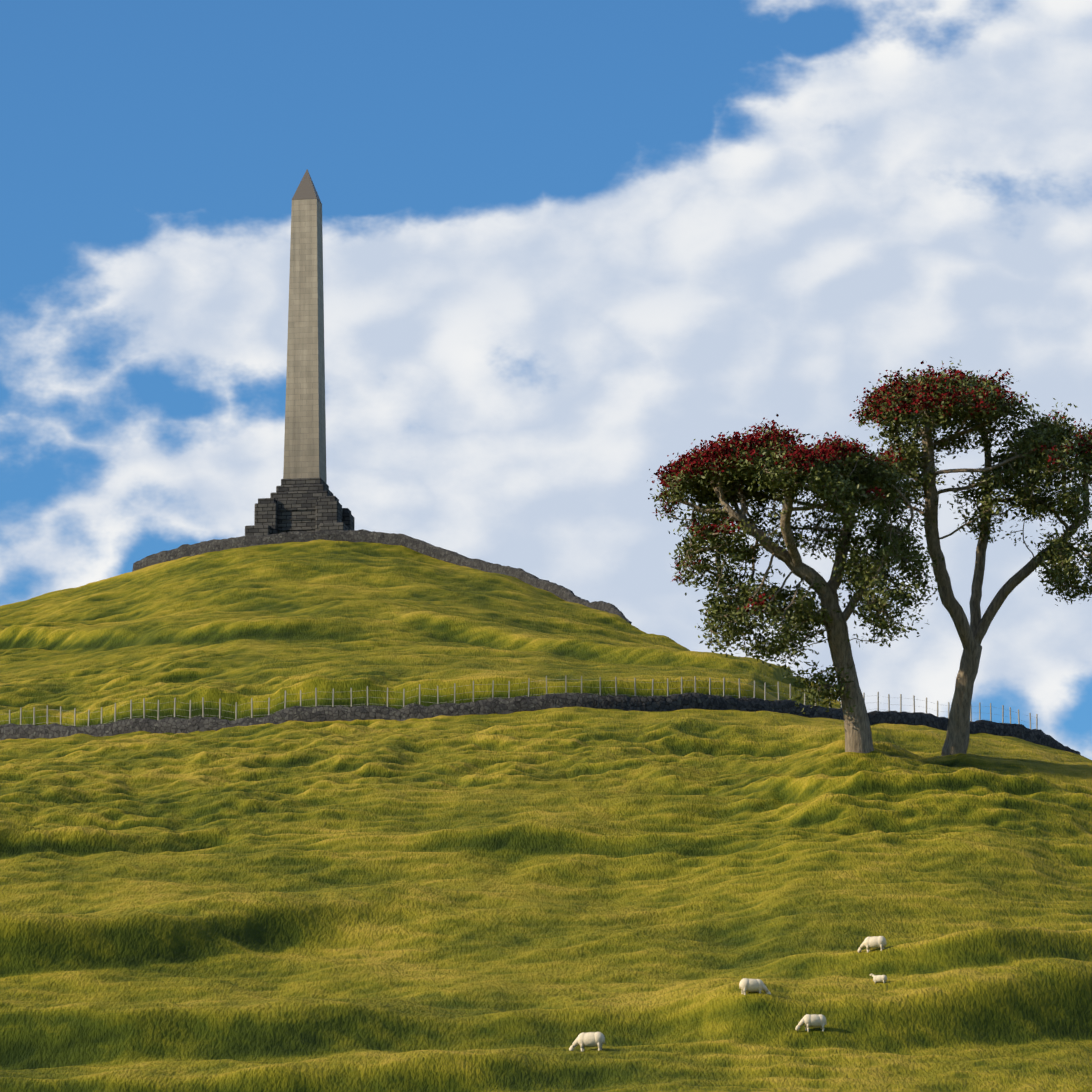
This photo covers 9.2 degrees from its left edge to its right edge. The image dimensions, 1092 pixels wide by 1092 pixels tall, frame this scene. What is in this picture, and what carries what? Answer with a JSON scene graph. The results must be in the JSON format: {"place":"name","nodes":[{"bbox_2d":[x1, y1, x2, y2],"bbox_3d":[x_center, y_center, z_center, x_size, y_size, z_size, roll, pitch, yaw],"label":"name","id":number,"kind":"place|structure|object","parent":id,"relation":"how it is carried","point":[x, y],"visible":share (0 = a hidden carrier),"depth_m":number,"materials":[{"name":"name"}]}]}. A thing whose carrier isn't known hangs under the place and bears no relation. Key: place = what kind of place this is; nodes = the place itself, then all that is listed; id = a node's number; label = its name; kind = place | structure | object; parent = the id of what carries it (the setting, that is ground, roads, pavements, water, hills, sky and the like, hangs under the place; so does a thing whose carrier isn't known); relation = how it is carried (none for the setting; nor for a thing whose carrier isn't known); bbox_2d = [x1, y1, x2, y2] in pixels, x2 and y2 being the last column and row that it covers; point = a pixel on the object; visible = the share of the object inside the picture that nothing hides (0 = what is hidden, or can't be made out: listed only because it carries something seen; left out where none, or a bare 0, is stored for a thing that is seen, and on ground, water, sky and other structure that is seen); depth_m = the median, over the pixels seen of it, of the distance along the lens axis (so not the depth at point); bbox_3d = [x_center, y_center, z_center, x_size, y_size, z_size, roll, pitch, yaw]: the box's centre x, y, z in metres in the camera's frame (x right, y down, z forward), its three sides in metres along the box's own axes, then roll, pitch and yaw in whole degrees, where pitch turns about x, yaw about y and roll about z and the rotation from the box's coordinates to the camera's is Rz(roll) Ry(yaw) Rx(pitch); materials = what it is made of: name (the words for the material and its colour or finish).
{"place":"outdoors","nodes":[
{"label":"outdoors","id":0,"kind":"place"},
{"bbox_2d":[0,540,1091,1091],"bbox_3d":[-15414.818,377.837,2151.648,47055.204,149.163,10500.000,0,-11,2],"label":"hill","id":1,"kind":"structure","parent":0,"point":[508,902],"depth_m":300.55,"materials":[{"name":"green plant"}]},
{"bbox_2d":[245,169,354,535],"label":"obelisk","id":2,"kind":"object","parent":1,"relation":"on","point":[302,498],"visible":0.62,"depth_m":598.70,"materials":[{"name":"stone"}]},
{"bbox_2d":[132,529,631,623],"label":"stone wall","id":3,"kind":"structure","parent":1,"relation":"on","point":[414,544],"depth_m":582.74,"materials":[{"name":"grey stone"}]},
{"bbox_2d":[0,676,1037,728],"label":"fence","id":4,"kind":"object","parent":1,"relation":"on","point":[473,698],"visible":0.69,"depth_m":408.82,"materials":[{"name":"grey wood"}]},
{"bbox_2d":[0,692,1080,754],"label":"stone wall","id":5,"kind":"structure","parent":1,"relation":"on","point":[654,703],"depth_m":406.69,"materials":[{"name":"grey stone"}]},
{"bbox_2d":[569,1032,604,1050],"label":"sheep","id":6,"kind":"object","parent":1,"relation":"on","point":[583,1040],"visible":0.92,"depth_m":231.01},
{"bbox_2d":[739,978,770,994],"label":"sheep","id":7,"kind":"object","parent":1,"relation":"on","point":[752,985],"visible":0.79,"depth_m":238.00},
{"bbox_2d":[647,414,943,752],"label":"pohutukawa tree","id":8,"kind":"object","parent":1,"relation":"on","point":[842,478],"visible":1,"depth_m":340.25,"materials":[{"name":"green plant"}]},
{"bbox_2d":[795,1014,826,1031],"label":"sheep","id":9,"kind":"object","parent":1,"relation":"on","point":[812,1020],"visible":0.9,"depth_m":234.42},
{"bbox_2d":[858,936,886,952],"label":"sheep","id":10,"kind":"object","parent":1,"relation":"on","point":[873,942],"visible":0.96,"depth_m":250.26},
{"bbox_2d":[870,973,886,982],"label":"lamb","id":11,"kind":"object","parent":1,"relation":"on","point":[879,978],"visible":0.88,"depth_m":243.26,"materials":[{"name":"fur"}]},
{"bbox_2d":[849,357,1091,755],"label":"pohutukawa tree","id":12,"kind":"object","parent":1,"relation":"on","point":[929,401],"visible":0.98,"depth_m":345.64,"materials":[{"name":"green plant"}]},
{"bbox_2d":[0,0,1091,759],"label":"sky","id":13,"kind":"structure","parent":0,"point":[569,246],"materials":[{"name":"blue"}]}
]}

